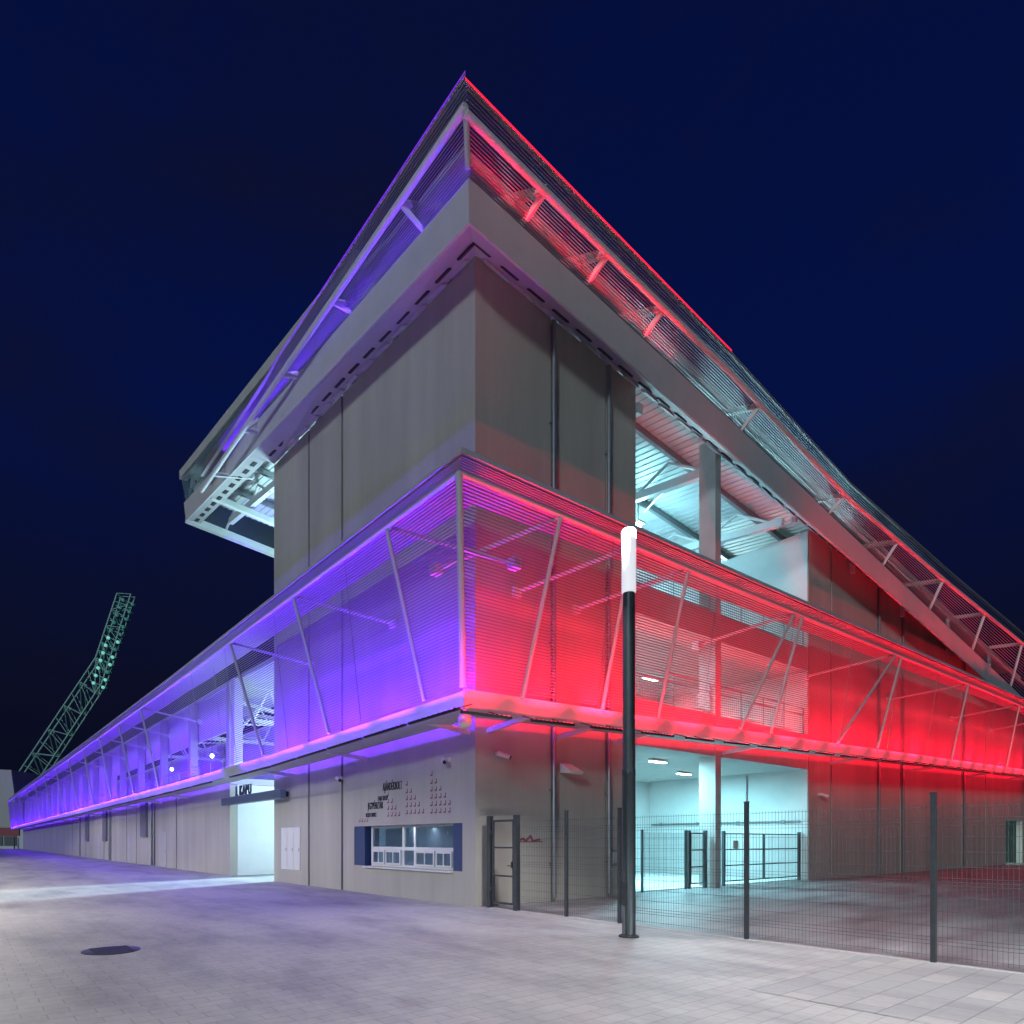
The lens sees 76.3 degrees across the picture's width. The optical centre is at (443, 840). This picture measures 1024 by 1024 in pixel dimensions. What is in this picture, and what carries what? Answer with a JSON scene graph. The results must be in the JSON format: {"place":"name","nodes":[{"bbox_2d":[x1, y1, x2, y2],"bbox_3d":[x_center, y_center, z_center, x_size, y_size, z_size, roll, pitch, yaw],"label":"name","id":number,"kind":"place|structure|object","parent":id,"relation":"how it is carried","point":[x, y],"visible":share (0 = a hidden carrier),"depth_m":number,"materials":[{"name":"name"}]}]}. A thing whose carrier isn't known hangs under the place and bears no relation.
{"place":"outdoors","nodes":[
{"label":"outdoors","id":0,"kind":"place"},
{"bbox_2d":[0,849,928,1023],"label":"plaza","id":1,"kind":"structure","parent":0,"point":[220,949],"depth_m":8.83,"materials":[{"name":"grey concrete"}]},
{"bbox_2d":[0,770,48,848],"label":"pavilion","id":2,"kind":"structure","parent":1,"relation":"on","point":[12,782],"depth_m":128.08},
{"bbox_2d":[0,836,16,845],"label":"fence","id":3,"kind":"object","parent":2,"relation":"in","point":[8,840],"depth_m":128.15,"materials":[{"name":"grey metal"}]},
{"bbox_2d":[81,945,140,954],"bbox_3d":[-4.987,1.639,9.709,0.800,0.020,0.800,0,0,-37],"label":"manhole cover","id":4,"kind":"object","parent":1,"relation":"on","point":[109,950],"visible":1,"depth_m":9.62,"materials":[{"name":"grey metal"}]},
{"bbox_2d":[619,527,638,937],"bbox_3d":[3.168,-1.843,11.083,0.340,6.985,0.340,0,0,-37],"label":"street lamp","id":5,"kind":"object","parent":1,"relation":"on","point":[628,536],"visible":1,"depth_m":10.99,"materials":[{"name":"black metal"}]},
{"bbox_2d":[0,0,1023,840],"label":"sky","id":6,"kind":"structure","parent":0,"point":[834,188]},
{"bbox_2d":[234,841,1023,971],"bbox_3d":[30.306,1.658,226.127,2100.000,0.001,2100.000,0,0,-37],"label":"ground","id":7,"kind":"structure","parent":0,"point":[962,906],"depth_m":15.13,"materials":[{"name":"concrete"}]},
{"bbox_2d":[19,593,136,774],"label":"floodlight mast","id":8,"kind":"object","parent":7,"relation":"on","point":[107,669],"visible":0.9,"depth_m":139.03,"materials":[{"name":"metal"}]},
{"bbox_2d":[8,639,273,875],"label":"stand","id":9,"kind":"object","parent":7,"relation":"on","point":[178,816],"visible":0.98,"depth_m":37.87,"materials":[{"name":"concrete"}]},
{"bbox_2d":[98,836,99,858],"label":"door","id":10,"kind":"structure","parent":9,"relation":"in","point":[98,836],"depth_m":58.11,"materials":[{"name":"grey metal"}]},
{"bbox_2d":[127,836,130,862],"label":"door","id":11,"kind":"structure","parent":9,"relation":"in","point":[128,837],"depth_m":47.91,"materials":[{"name":"grey metal"}]},
{"bbox_2d":[161,832,166,866],"bbox_3d":[-17.299,0.540,39.999,0.064,2.180,1.200,0,0,-37],"label":"door","id":12,"kind":"structure","parent":9,"relation":"in","point":[163,834],"depth_m":39.98,"materials":[{"name":"grey metal"}]},
{"bbox_2d":[168,687,273,761],"bbox_3d":[6.061,-5.350,60.106,58.554,4.800,36.000,0,0,-37],"label":"grandstand frame","id":13,"kind":"object","parent":9,"relation":"on","point":[243,727],"visible":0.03,"depth_m":39.24,"materials":[{"name":"white paint"}]},
{"bbox_2d":[179,71,1023,906],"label":"stadium stand","id":14,"kind":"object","parent":7,"relation":"on","point":[473,417],"visible":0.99,"depth_m":19.45,"materials":[{"name":"concrete"}]},
{"bbox_2d":[221,784,287,805],"bbox_3d":[-8.140,-2.013,27.543,0.410,0.805,6.880,0,0,-37],"label":"gate sign","id":15,"kind":"object","parent":14,"relation":"attached to","point":[250,797],"visible":1,"depth_m":27.41,"materials":[{"name":"blue"}]},
{"bbox_2d":[281,827,299,869],"bbox_3d":[-5.895,0.310,24.883,0.044,1.620,1.730,0,0,-37],"label":"cabinet door","id":16,"kind":"structure","parent":14,"relation":"in","point":[290,837],"depth_m":24.85,"materials":[{"name":"white metal"}]},
{"bbox_2d":[335,776,342,781],"bbox_3d":[-3.418,-2.030,21.414,0.261,0.224,0.386,0,0,-25],"label":"security camera","id":17,"kind":"object","parent":14,"relation":"attached to","point":[337,778],"visible":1,"depth_m":21.36,"materials":[{"name":"white plastic"}]},
{"bbox_2d":[355,823,461,872],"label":"window","id":18,"kind":"structure","parent":14,"relation":"in","point":[425,846],"depth_m":19.24,"materials":[{"name":"clear glass"}]},
{"bbox_2d":[441,757,450,763],"bbox_3d":[0.067,-2.060,16.731,0.261,0.224,0.386,0,0,-5],"label":"security camera","id":19,"kind":"object","parent":14,"relation":"attached to","point":[443,760],"visible":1,"depth_m":16.70,"materials":[{"name":"white plastic"}]},
{"bbox_2d":[458,707,471,729],"bbox_3d":[0.444,-2.592,13.651,0.300,0.515,0.300,0,0,-37],"label":"dome lamp","id":20,"kind":"object","parent":14,"relation":"hanging from","point":[464,721],"visible":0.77,"depth_m":13.55,"materials":[{"name":"white plastic"}]},
{"bbox_2d":[495,751,510,759],"bbox_3d":[1.509,-2.150,16.397,0.386,0.224,0.261,0,0,-5],"label":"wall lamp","id":21,"kind":"object","parent":14,"relation":"attached to","point":[503,755],"visible":1,"depth_m":16.28,"materials":[{"name":"white plastic"}]},
{"bbox_2d":[520,835,542,841],"bbox_3d":[2.261,-0.055,17.172,1.000,0.194,0.054,0,0,-37],"label":"graffiti","id":22,"kind":"object","parent":14,"relation":"attached to","point":[532,840],"visible":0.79,"depth_m":17.19,"materials":[{"name":"red"}]},
{"bbox_2d":[560,763,583,773],"bbox_3d":[3.438,-1.968,17.720,0.558,0.315,0.546,0,0,-37],"label":"wall floodlight","id":23,"kind":"object","parent":14,"relation":"attached to","point":[568,768],"depth_m":17.61,"materials":[{"name":"white metal"}]},
{"bbox_2d":[611,851,616,863],"bbox_3d":[5.021,0.500,19.159,0.260,0.400,0.152,0,0,-37],"label":"junction box","id":24,"kind":"object","parent":14,"relation":"attached to","point":[613,857],"visible":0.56,"depth_m":19.06,"materials":[{"name":"grey metal"}]},
{"bbox_2d":[636,504,644,526],"bbox_3d":[8.185,-13.935,27.273,0.400,1.730,0.400,0,0,-37],"label":"roof lamp","id":25,"kind":"object","parent":14,"relation":"attached to","point":[639,522],"visible":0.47,"depth_m":27.21,"materials":[{"name":"white metal"}]},
{"bbox_2d":[648,759,667,763],"bbox_3d":[7.746,-2.870,23.436,0.960,0.100,0.180,0,0,-37],"label":"ceiling light","id":26,"kind":"object","parent":14,"relation":"attached to","point":[658,761],"visible":1,"depth_m":23.35,"materials":[{"name":"white plastic"}]},
{"bbox_2d":[676,771,691,774],"bbox_3d":[10.276,-2.870,27.721,0.960,0.100,0.180,0,0,-37],"label":"ceiling light","id":27,"kind":"object","parent":14,"relation":"attached to","point":[683,773],"visible":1,"depth_m":27.64,"materials":[{"name":"white plastic"}]},
{"bbox_2d":[692,830,698,874],"bbox_3d":[12.200,0.560,30.611,0.125,2.120,1.100,0,0,-37],"label":"door","id":28,"kind":"structure","parent":14,"relation":"in","point":[695,837],"depth_m":30.86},
{"bbox_2d":[687,830,706,888],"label":"yard gate","id":29,"kind":"structure","parent":14,"relation":"attached to","point":[704,850],"depth_m":22.39,"materials":[{"name":"grey metal"}]},
{"bbox_2d":[721,831,800,885],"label":"yard gate","id":30,"kind":"structure","parent":14,"relation":"attached to","point":[737,845],"depth_m":25.13,"materials":[{"name":"grey metal"}]},
{"bbox_2d":[818,793,828,797],"bbox_3d":[16.036,-1.900,27.344,0.386,0.224,0.261,0,0,-5],"label":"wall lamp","id":31,"kind":"object","parent":14,"relation":"attached to","point":[823,795],"visible":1,"depth_m":27.23,"materials":[{"name":"white"}]},
{"bbox_2d":[641,830,685,891],"bbox_3d":[7.271,0.650,21.325,2.460,2.000,0.060,0,0,-37],"label":"yard fence","id":32,"kind":"object","parent":7,"relation":"on","point":[658,859],"visible":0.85,"depth_m":21.49,"materials":[{"name":"grey metal"}]},
{"bbox_2d":[480,906,1023,974],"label":"kerb","id":33,"kind":"structure","parent":7,"relation":"on","point":[918,960],"depth_m":10.11,"materials":[{"name":"grey concrete"}]},
{"bbox_2d":[487,815,519,910],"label":"fence gate","id":34,"kind":"structure","parent":33,"relation":"on","point":[515,862],"depth_m":15.42,"materials":[{"name":"black metal"}]},
{"bbox_2d":[521,792,1023,968],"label":"fence","id":35,"kind":"object","parent":33,"relation":"on","point":[933,877],"visible":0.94,"depth_m":10.27,"materials":[{"name":"grey metal"}]},
{"bbox_2d":[1006,714,1023,861],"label":"end annex","id":36,"kind":"object","parent":7,"relation":"on","point":[1012,842],"depth_m":50.15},
{"bbox_2d":[748,954,1023,1023],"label":"pavement","id":37,"kind":"structure","parent":0,"point":[929,993],"depth_m":7.11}
]}

